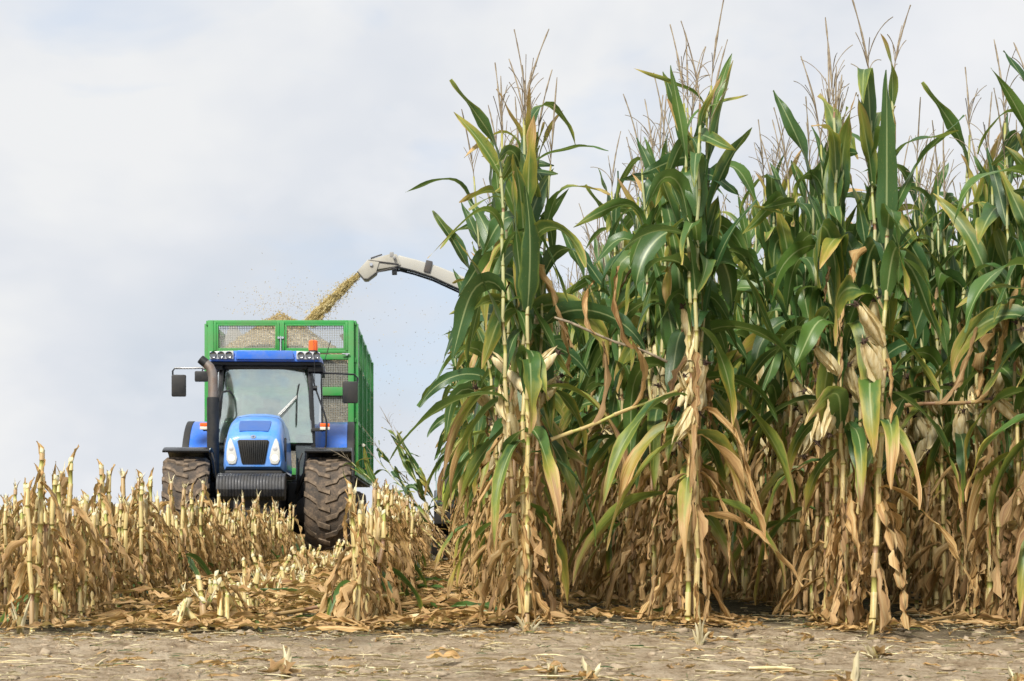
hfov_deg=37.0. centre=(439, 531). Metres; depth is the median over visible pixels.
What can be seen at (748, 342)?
maize plant
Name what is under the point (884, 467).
maize plant
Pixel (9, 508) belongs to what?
maize stub
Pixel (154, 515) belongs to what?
maize stub
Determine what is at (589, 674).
frayed stub
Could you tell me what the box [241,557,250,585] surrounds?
maize stub
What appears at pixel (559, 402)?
maize plant
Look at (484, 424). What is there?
maize plant
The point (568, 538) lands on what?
maize plant
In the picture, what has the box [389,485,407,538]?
maize stub
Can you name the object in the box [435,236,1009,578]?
maize crop
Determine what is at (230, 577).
maize stub
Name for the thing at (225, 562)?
maize stub
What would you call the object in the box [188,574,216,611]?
maize stub
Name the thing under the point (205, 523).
maize stub
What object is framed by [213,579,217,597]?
maize stub
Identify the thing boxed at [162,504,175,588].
maize stub
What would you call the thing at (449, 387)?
maize plant
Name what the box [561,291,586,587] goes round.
maize plant
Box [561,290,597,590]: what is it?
maize plant
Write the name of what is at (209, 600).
maize stub
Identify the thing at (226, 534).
maize stub
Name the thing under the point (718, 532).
maize plant
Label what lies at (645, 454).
maize plant
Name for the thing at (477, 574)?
maize plant
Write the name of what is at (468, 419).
maize plant
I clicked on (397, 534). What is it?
maize stub
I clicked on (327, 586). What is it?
maize stub
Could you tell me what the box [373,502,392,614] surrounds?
maize stub
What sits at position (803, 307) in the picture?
maize plant
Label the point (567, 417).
maize plant
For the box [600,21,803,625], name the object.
maize plant
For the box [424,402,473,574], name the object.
maize plant
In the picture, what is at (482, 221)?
maize plant
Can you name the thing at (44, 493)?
maize stub
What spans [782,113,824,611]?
maize plant
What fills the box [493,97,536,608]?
maize plant
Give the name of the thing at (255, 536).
stubble
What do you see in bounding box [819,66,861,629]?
maize plant
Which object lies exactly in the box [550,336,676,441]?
broken stalk
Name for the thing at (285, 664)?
frayed stub
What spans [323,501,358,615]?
maize stub
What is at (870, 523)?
maize plant
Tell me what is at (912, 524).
maize plant
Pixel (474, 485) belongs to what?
maize plant
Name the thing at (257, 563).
maize stub
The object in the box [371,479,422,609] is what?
maize stub
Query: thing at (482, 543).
maize plant
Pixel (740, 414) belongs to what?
maize plant
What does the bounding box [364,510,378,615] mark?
maize stub
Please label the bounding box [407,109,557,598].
maize plant
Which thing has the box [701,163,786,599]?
maize plant
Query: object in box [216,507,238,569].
maize stub
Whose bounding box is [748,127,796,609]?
maize plant
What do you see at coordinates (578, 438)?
maize plant
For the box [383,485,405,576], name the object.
maize stub
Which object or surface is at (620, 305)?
maize plant
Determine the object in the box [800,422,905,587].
maize plant
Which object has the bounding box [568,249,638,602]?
maize plant
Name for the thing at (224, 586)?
maize stub
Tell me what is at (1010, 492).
maize plant
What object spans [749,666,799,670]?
straw piece
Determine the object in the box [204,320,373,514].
silage trailer
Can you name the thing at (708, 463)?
maize plant
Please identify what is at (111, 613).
fallen leaf
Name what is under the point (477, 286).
maize plant
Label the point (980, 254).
maize plant
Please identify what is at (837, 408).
maize plant
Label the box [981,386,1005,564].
maize plant
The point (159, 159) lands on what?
sky
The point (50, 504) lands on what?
maize stub
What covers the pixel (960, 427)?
maize plant
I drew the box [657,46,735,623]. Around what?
maize plant
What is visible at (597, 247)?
maize plant
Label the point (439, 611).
leaf litter
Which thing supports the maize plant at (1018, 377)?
on the ground
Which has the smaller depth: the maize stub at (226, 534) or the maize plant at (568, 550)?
the maize stub at (226, 534)
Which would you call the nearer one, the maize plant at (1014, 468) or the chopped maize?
the maize plant at (1014, 468)
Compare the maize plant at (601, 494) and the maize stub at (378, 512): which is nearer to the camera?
the maize stub at (378, 512)
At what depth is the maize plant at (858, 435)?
6.83 m
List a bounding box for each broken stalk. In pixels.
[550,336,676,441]
[554,265,667,362]
[904,327,1012,407]
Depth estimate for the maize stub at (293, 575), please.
9.75 m
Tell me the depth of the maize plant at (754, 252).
8.94 m
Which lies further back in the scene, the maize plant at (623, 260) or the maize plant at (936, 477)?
the maize plant at (936, 477)
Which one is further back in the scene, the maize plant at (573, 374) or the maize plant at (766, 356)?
the maize plant at (573, 374)
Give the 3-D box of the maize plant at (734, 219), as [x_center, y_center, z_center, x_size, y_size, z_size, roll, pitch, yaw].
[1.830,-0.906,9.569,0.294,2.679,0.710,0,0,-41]
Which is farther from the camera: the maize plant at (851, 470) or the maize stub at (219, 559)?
the maize stub at (219, 559)
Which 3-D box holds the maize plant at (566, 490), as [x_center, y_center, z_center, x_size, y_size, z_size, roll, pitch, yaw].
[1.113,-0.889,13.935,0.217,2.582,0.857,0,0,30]
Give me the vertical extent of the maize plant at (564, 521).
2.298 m
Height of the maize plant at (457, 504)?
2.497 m
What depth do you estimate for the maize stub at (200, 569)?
11.55 m
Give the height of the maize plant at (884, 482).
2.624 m
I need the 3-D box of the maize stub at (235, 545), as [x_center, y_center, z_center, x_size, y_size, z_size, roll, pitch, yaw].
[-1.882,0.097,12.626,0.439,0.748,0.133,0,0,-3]
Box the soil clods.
[0,605,1023,680]
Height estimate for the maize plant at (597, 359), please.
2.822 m
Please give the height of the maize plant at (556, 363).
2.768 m
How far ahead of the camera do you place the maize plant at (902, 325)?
8.76 m
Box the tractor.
[161,338,357,557]
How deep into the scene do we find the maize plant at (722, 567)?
9.70 m
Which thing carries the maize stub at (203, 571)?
on the ground
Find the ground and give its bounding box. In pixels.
[0,543,1023,680]
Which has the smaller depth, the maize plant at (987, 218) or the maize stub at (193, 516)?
the maize plant at (987, 218)
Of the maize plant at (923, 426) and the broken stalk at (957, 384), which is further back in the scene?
the maize plant at (923, 426)
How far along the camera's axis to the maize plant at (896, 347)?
8.25 m
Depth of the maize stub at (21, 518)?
9.48 m
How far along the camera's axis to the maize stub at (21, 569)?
6.96 m
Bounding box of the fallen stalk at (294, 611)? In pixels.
[234,592,404,622]
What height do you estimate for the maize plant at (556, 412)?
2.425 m
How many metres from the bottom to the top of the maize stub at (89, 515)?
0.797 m
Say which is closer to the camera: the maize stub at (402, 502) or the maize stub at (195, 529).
the maize stub at (195, 529)
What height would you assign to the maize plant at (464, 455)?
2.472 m
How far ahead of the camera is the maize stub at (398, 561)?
9.42 m
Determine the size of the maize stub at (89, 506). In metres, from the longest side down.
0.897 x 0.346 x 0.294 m
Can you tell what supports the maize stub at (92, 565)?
on the ground
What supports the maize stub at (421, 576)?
on the ground
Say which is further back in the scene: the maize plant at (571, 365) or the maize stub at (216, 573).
the maize plant at (571, 365)
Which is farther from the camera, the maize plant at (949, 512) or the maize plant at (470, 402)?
the maize plant at (949, 512)
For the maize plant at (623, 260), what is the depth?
8.29 m
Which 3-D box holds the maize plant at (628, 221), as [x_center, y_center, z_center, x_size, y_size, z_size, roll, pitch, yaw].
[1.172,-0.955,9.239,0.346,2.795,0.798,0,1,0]
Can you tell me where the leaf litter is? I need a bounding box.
[0,550,1023,680]
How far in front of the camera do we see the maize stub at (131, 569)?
8.98 m
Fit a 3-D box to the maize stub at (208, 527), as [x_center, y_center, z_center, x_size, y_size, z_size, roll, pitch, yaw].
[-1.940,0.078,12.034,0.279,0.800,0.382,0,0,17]
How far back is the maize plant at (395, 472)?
19.75 m
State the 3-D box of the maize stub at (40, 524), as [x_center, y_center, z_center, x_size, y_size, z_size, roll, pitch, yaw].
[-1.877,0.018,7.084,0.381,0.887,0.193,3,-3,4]
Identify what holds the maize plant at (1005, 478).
on the ground
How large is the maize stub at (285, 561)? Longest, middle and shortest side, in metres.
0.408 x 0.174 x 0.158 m
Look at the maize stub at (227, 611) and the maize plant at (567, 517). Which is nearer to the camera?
the maize stub at (227, 611)
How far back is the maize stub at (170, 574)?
10.09 m
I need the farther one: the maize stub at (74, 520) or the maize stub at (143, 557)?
the maize stub at (74, 520)
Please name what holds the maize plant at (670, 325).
on the ground
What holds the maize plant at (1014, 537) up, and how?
on the ground
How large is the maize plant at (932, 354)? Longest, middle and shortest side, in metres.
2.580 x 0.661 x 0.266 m
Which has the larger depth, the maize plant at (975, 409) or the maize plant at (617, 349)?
the maize plant at (617, 349)
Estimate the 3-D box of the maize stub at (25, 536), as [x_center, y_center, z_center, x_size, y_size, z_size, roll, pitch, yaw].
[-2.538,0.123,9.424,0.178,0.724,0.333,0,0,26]
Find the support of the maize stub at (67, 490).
on the ground
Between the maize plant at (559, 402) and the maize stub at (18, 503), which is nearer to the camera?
the maize stub at (18, 503)
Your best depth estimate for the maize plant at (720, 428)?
10.50 m
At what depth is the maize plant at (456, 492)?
14.91 m
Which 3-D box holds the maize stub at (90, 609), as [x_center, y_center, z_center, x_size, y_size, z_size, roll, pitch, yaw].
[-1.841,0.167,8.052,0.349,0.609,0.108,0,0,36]
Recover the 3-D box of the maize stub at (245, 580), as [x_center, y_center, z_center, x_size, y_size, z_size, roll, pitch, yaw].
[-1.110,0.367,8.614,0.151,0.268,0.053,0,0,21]
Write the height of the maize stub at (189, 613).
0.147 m
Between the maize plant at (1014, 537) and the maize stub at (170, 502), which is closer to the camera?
the maize plant at (1014, 537)
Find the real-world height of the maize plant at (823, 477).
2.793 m
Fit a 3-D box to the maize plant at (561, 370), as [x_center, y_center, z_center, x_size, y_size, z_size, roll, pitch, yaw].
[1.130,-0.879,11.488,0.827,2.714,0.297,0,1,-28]
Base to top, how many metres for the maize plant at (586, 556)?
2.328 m
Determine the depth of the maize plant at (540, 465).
7.94 m
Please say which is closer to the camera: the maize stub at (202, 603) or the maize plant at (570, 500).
the maize stub at (202, 603)
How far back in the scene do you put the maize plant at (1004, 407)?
6.88 m
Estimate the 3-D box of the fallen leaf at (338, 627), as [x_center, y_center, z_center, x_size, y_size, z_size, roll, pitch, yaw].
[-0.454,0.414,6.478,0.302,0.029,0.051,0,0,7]
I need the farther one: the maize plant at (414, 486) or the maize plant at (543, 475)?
the maize plant at (414, 486)
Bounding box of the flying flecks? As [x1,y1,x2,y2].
[215,263,446,479]
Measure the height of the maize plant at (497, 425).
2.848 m
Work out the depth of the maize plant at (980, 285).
6.57 m
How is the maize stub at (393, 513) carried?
on the ground
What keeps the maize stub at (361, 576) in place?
on the ground
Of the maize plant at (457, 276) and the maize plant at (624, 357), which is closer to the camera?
the maize plant at (624, 357)
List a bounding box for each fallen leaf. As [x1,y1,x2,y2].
[91,609,168,616]
[298,625,368,631]
[426,650,462,658]
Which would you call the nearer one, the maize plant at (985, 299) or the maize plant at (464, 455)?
the maize plant at (985, 299)
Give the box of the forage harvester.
[357,252,463,557]
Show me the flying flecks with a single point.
(275, 316)
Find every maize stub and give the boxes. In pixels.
[0,440,73,628]
[0,461,79,621]
[0,477,63,631]
[0,481,20,553]
[0,495,20,598]
[0,496,27,603]
[0,500,13,569]
[0,504,26,604]
[0,513,17,603]
[3,493,41,600]
[9,478,53,603]
[12,500,67,627]
[12,517,33,568]
[13,473,53,570]
[14,505,27,599]
[14,509,53,602]
[31,487,53,588]
[36,463,87,610]
[38,470,75,618]
[49,444,103,620]
[61,494,101,620]
[61,494,105,616]
[61,495,77,573]
[61,527,95,616]
[68,507,116,617]
[69,489,111,617]
[71,496,78,534]
[77,492,97,591]
[88,481,101,525]
[89,464,131,611]
[90,459,120,607]
[90,508,113,616]
[96,469,140,610]
[97,510,138,616]
[104,483,114,516]
[111,531,137,610]
[113,495,132,597]
[115,504,121,606]
[116,537,133,595]
[117,475,174,606]
[119,525,149,604]
[121,469,161,592]
[121,494,153,610]
[129,482,168,599]
[133,487,163,582]
[133,491,188,598]
[134,469,178,602]
[138,489,163,603]
[146,468,177,565]
[153,521,173,588]
[159,529,172,587]
[160,472,194,580]
[162,502,188,587]
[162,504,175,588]
[162,513,176,582]
[173,514,179,578]
[174,482,213,583]
[174,598,187,631]
[176,579,185,614]
[179,524,196,588]
[179,602,206,629]
[182,506,212,582]
[183,483,204,588]
[185,518,206,588]
[187,523,196,588]
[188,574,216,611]
[190,490,198,589]
[190,587,208,628]
[191,588,215,627]
[193,492,210,588]
[193,497,210,572]
[193,504,215,588]
[199,478,227,581]
[202,489,237,573]
[202,498,222,588]
[208,579,212,605]
[209,522,223,572]
[210,499,221,573]
[210,539,228,581]
[211,570,224,609]
[211,578,229,629]
[212,500,235,575]
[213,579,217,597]
[215,523,238,574]
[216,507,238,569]
[217,527,226,567]
[217,577,247,611]
[220,507,228,569]
[225,571,240,582]
[225,592,231,630]
[232,593,239,605]
[233,576,247,595]
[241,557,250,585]
[241,592,246,608]
[246,585,249,608]
[247,554,261,581]
[251,553,267,578]
[251,567,271,608]
[259,569,266,585]
[268,554,291,578]
[270,577,281,596]
[272,566,284,581]
[274,583,283,605]
[284,563,294,579]
[291,565,306,586]
[297,575,312,615]
[308,565,316,577]
[316,494,396,625]
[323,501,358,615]
[330,478,379,632]
[334,509,366,632]
[341,501,387,624]
[345,480,393,625]
[348,479,389,577]
[349,501,385,616]
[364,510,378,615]
[367,509,416,625]
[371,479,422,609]
[371,482,408,595]
[371,500,398,586]
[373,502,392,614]
[381,488,411,591]
[381,491,411,590]
[382,480,415,597]
[382,485,421,579]
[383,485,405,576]
[385,478,415,576]
[385,489,407,600]
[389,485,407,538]
[389,516,426,590]
[393,484,422,573]
[395,555,405,595]
[396,491,412,531]
[396,492,421,553]
[397,517,416,564]
[398,506,408,578]
[401,512,423,563]
[408,500,430,567]
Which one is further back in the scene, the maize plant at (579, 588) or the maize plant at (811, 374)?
the maize plant at (579, 588)
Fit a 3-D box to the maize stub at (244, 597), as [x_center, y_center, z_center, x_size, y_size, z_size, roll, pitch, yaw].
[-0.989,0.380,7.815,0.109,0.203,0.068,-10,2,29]
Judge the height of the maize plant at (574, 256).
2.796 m
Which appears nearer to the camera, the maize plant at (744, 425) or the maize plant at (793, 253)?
the maize plant at (793, 253)
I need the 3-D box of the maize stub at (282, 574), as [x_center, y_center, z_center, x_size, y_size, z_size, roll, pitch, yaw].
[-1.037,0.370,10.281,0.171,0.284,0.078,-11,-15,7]
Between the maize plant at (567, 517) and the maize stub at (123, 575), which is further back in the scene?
the maize plant at (567, 517)
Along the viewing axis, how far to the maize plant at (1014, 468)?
9.03 m
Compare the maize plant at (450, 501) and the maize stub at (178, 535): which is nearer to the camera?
the maize stub at (178, 535)
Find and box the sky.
[0,0,1023,530]
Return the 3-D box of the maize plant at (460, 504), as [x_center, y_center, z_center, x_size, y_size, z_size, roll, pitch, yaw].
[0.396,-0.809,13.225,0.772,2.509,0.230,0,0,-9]
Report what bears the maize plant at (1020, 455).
on the ground
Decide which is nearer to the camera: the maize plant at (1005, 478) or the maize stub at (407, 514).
the maize plant at (1005, 478)
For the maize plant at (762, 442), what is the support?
on the ground
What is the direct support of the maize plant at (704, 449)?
on the ground
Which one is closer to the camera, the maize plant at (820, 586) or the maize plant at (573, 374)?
the maize plant at (820, 586)
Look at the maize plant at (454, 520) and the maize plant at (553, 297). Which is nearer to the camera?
the maize plant at (553, 297)
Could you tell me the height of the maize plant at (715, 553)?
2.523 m
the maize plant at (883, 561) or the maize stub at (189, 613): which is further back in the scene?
the maize plant at (883, 561)
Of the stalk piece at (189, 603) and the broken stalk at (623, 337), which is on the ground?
the stalk piece at (189, 603)
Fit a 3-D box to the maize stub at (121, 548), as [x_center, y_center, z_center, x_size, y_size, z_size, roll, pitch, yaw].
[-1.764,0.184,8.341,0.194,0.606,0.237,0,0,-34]
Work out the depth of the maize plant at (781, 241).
7.92 m
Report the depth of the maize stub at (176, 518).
10.73 m
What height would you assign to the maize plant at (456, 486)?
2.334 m
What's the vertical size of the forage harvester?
5.438 m
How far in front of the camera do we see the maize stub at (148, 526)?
9.34 m
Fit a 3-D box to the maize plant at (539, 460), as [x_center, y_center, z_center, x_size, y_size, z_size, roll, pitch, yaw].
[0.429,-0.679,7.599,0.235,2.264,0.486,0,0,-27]
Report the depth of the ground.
5.81 m
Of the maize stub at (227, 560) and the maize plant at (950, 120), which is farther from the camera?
the maize stub at (227, 560)
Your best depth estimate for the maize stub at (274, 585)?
9.19 m
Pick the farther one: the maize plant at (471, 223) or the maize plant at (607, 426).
the maize plant at (607, 426)
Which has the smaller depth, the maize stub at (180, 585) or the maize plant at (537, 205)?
the maize plant at (537, 205)
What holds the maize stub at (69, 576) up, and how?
on the ground
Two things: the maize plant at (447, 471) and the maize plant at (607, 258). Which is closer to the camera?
the maize plant at (607, 258)
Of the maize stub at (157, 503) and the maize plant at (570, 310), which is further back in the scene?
the maize stub at (157, 503)
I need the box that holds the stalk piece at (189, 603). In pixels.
[172,597,193,615]
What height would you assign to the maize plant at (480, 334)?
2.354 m
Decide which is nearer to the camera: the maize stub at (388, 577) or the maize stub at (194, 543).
the maize stub at (388, 577)
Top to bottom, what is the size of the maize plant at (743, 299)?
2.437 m
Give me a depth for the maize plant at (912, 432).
8.45 m
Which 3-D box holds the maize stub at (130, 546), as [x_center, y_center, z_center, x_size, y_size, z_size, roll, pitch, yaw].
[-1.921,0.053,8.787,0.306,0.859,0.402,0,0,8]
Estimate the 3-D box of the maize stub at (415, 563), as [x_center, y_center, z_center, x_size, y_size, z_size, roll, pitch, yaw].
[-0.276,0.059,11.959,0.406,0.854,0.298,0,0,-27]
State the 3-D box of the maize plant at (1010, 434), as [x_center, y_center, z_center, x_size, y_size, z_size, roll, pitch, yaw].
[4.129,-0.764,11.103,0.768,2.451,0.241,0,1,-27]
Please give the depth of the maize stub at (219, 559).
12.68 m
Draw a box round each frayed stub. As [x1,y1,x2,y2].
[8,597,30,633]
[259,645,301,678]
[515,615,541,634]
[536,660,572,679]
[566,656,601,680]
[692,617,714,644]
[835,650,861,680]
[854,644,897,658]
[1007,663,1023,680]
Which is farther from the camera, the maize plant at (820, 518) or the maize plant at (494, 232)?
the maize plant at (820, 518)
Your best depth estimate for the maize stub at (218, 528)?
12.75 m
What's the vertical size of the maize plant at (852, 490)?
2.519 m
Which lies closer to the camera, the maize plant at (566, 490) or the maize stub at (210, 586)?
the maize stub at (210, 586)
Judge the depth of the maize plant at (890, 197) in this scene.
6.62 m
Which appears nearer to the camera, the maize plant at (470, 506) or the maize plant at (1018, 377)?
the maize plant at (1018, 377)
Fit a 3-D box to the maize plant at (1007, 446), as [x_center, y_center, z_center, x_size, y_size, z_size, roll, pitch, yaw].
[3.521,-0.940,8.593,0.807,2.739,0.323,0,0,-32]
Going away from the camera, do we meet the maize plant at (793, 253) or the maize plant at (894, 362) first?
the maize plant at (793, 253)
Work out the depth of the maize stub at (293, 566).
10.45 m
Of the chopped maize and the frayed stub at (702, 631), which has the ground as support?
the frayed stub at (702, 631)
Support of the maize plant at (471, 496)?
on the ground
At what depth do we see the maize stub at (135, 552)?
9.25 m
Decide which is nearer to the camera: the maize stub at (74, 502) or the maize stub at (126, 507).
the maize stub at (74, 502)
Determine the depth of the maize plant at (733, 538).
9.63 m
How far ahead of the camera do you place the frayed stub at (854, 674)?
4.38 m
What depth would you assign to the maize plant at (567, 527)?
12.88 m
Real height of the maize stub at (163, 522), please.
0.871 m
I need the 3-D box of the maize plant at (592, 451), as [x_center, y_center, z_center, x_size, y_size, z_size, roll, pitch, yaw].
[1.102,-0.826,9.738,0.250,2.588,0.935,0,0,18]
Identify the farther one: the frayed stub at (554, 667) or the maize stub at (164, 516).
the maize stub at (164, 516)
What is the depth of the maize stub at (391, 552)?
8.29 m
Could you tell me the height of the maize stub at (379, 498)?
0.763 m
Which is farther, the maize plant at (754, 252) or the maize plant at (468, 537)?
the maize plant at (468, 537)
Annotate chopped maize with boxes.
[226,316,347,467]
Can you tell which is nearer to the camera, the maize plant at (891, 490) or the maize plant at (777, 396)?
the maize plant at (777, 396)
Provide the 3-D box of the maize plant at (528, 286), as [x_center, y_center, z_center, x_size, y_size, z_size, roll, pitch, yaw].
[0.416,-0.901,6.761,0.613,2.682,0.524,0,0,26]
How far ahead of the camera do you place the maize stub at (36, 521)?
9.80 m
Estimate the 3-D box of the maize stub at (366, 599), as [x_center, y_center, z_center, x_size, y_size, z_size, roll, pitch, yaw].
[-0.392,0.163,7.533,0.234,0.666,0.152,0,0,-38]
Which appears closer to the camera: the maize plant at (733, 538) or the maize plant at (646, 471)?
the maize plant at (646, 471)
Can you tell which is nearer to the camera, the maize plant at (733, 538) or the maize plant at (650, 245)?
the maize plant at (650, 245)
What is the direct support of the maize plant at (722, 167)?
on the ground
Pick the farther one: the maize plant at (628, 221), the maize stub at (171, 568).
the maize stub at (171, 568)
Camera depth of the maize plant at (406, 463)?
20.40 m
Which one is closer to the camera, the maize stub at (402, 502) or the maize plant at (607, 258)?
the maize plant at (607, 258)
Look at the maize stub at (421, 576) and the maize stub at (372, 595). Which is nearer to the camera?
the maize stub at (372, 595)
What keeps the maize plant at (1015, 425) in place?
on the ground
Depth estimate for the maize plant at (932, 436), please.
8.15 m
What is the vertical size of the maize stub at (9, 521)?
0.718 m
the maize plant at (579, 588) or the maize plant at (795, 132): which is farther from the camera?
the maize plant at (579, 588)
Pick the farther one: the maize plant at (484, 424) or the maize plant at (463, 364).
the maize plant at (463, 364)
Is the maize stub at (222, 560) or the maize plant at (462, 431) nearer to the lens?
the maize stub at (222, 560)
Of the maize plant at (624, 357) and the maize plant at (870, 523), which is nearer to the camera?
the maize plant at (624, 357)
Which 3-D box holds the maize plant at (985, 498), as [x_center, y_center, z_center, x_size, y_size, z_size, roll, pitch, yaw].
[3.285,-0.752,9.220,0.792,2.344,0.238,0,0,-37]
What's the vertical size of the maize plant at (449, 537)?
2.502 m
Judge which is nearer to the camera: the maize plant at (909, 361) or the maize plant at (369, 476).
the maize plant at (909, 361)
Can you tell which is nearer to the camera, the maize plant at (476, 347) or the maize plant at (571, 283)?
the maize plant at (476, 347)
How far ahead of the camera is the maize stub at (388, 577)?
7.42 m
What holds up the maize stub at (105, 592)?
on the ground
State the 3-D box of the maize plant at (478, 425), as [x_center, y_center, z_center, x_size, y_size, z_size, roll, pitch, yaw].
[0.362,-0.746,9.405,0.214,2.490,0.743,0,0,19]
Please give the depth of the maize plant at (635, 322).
8.09 m
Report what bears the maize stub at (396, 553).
on the ground
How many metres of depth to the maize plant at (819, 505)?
10.28 m
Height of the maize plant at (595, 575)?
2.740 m
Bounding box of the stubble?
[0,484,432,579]
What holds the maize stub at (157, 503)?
on the ground
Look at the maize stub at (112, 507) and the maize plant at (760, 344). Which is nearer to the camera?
the maize plant at (760, 344)
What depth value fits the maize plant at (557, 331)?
14.01 m
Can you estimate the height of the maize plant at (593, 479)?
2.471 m
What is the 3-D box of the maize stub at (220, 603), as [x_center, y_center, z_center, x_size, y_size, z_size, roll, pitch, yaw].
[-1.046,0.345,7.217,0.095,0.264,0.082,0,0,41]
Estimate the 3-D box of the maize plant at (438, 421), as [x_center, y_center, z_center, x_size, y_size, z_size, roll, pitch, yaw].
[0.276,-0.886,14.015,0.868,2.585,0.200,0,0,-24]
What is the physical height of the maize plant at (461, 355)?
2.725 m
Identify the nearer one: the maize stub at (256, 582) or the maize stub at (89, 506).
the maize stub at (256, 582)
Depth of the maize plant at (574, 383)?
11.49 m
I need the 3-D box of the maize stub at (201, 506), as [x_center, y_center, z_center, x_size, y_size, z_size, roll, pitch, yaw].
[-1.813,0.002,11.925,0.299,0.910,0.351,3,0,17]
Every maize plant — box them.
[329,448,458,561]
[362,426,452,559]
[366,440,456,560]
[380,407,453,554]
[389,62,572,624]
[394,427,460,547]
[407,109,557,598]
[420,205,506,599]
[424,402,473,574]
[427,351,468,566]
[434,380,478,579]
[435,433,470,557]
[436,331,471,577]
[438,406,464,530]
[442,76,575,619]
[442,198,588,600]
[442,327,472,560]
[442,360,473,581]
[443,406,476,579]
[444,241,482,581]
[444,356,542,587]
[447,114,568,615]
[448,311,474,583]
[452,252,481,572]
[452,438,472,569]
[453,251,471,367]
[454,29,609,619]
[454,251,542,595]
[455,380,472,501]
[456,413,471,563]
[458,79,644,623]
[459,365,542,605]
[459,422,467,516]
[461,178,540,595]
[461,386,558,598]
[461,436,487,567]
[464,367,492,570]
[465,352,479,571]
[466,405,499,576]
[467,105,567,599]
[467,339,481,570]
[469,327,493,573]
[470,380,487,580]
[470,425,489,458]
[472,381,496,569]
[474,204,567,565]
[474,357,490,434]
[476,327,499,599]
[478,65,541,602]
[478,359,497,574]
[480,270,587,579]
[481,29,607,626]
[481,70,581,611]
[481,454,547,520]
[482,475,491,555]
[491,59,553,626]
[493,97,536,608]
[507,306,552,606]
[517,312,547,504]
[533,184,632,601]
[533,234,592,590]
[533,321,558,552]
[541,328,565,571]
[543,260,574,581]
[543,322,566,543]
[544,379,587,585]
[544,380,588,584]
[544,409,575,573]
[546,320,583,561]
[548,240,671,603]
[554,410,571,575]
[555,267,570,566]
[558,217,609,569]
[559,235,628,591]
[559,264,581,586]
[560,193,614,589]
[560,259,613,595]
[560,355,601,592]
[561,204,606,546]
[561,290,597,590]
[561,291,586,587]
[563,329,606,592]
[564,127,652,601]
[567,272,586,582]
[567,273,596,583]
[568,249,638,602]
[569,154,642,600]
[569,291,587,591]
[572,0,794,625]
[574,94,737,613]
[576,194,676,554]
[576,234,616,597]
[577,405,594,590]
[580,201,608,591]
[580,233,636,585]
[581,207,677,602]
[581,219,603,590]
[585,228,625,601]
[594,131,647,604]
[595,94,746,605]
[598,193,702,604]
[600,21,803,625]
[603,24,785,626]
[606,39,777,623]
[606,129,657,597]
[608,99,709,599]
[609,95,737,611]
[609,137,640,602]
[609,171,680,603]
[617,143,671,607]
[618,250,671,607]
[623,37,801,618]
[630,141,777,612]
[635,357,649,602]
[636,110,747,602]
[647,78,681,604]
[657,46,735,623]
[663,101,726,613]
[671,279,730,593]
[682,195,772,597]
[700,175,766,598]
[700,278,735,579]
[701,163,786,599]
[701,195,740,593]
[701,203,787,594]
[703,282,789,594]
[705,278,752,598]
[710,348,740,591]
[711,176,762,597]
[712,119,823,605]
[712,198,832,605]
[713,215,803,600]
[716,151,813,599]
[721,145,889,616]
[724,119,822,601]
[726,182,810,597]
[728,205,757,599]
[730,80,903,620]
[732,156,866,604]
[737,96,884,616]
[737,136,822,606]
[742,107,806,616]
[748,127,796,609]
[761,150,825,617]
[771,81,915,621]
[771,474,821,549]
[772,206,893,589]
[773,56,899,621]
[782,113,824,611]
[790,75,874,629]
[794,17,879,628]
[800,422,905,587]
[803,147,941,627]
[807,48,858,618]
[808,377,855,538]
[809,200,860,578]
[810,300,888,593]
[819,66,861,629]
[833,0,943,631]
[846,5,975,634]
[846,218,894,586]
[846,223,861,587]
[848,136,946,599]
[848,374,857,588]
[854,138,950,599]
[855,97,960,606]
[861,172,886,575]
[861,260,904,587]
[862,67,1021,615]
[864,174,987,604]
[865,170,924,597]
[867,364,894,580]
[871,145,960,608]
[883,354,905,585]
[885,120,972,613]
[885,134,954,604]
[886,358,953,564]
[887,154,959,606]
[888,353,931,588]
[899,148,1004,612]
[903,357,910,373]
[903,410,922,589]
[904,361,916,556]
[910,322,1013,585]
[911,187,946,589]
[922,182,982,612]
[922,230,958,592]
[929,114,1023,614]
[929,121,973,619]
[930,106,1023,626]
[934,290,973,590]
[938,269,1013,598]
[939,206,980,510]
[945,390,1013,589]
[949,88,1023,626]
[950,42,1023,625]
[951,181,974,592]
[952,51,1023,629]
[960,92,1005,619]
[963,165,1023,603]
[967,40,1023,625]
[971,235,1016,552]
[974,120,1023,628]
[975,140,1023,538]
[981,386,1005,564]
[982,136,1023,552]
[993,188,1023,617]
[995,425,1011,546]
[1001,300,1023,602]
[1001,468,1013,549]
[1002,175,1023,578]
[1007,184,1022,545]
[1012,232,1023,544]
[1019,448,1023,474]
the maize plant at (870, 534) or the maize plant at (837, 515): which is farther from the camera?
the maize plant at (837, 515)
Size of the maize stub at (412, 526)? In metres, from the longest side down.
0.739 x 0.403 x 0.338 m
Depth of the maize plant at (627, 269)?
8.48 m
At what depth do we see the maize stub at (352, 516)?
7.04 m
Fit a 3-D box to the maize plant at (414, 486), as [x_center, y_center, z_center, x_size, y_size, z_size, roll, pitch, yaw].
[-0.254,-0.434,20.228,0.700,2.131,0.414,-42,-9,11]
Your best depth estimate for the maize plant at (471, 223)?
8.41 m
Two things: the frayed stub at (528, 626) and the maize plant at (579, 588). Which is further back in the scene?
the maize plant at (579, 588)
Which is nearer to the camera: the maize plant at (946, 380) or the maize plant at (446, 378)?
the maize plant at (446, 378)
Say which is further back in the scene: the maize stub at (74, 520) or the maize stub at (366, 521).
the maize stub at (74, 520)
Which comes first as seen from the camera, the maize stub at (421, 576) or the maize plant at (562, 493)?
the maize stub at (421, 576)

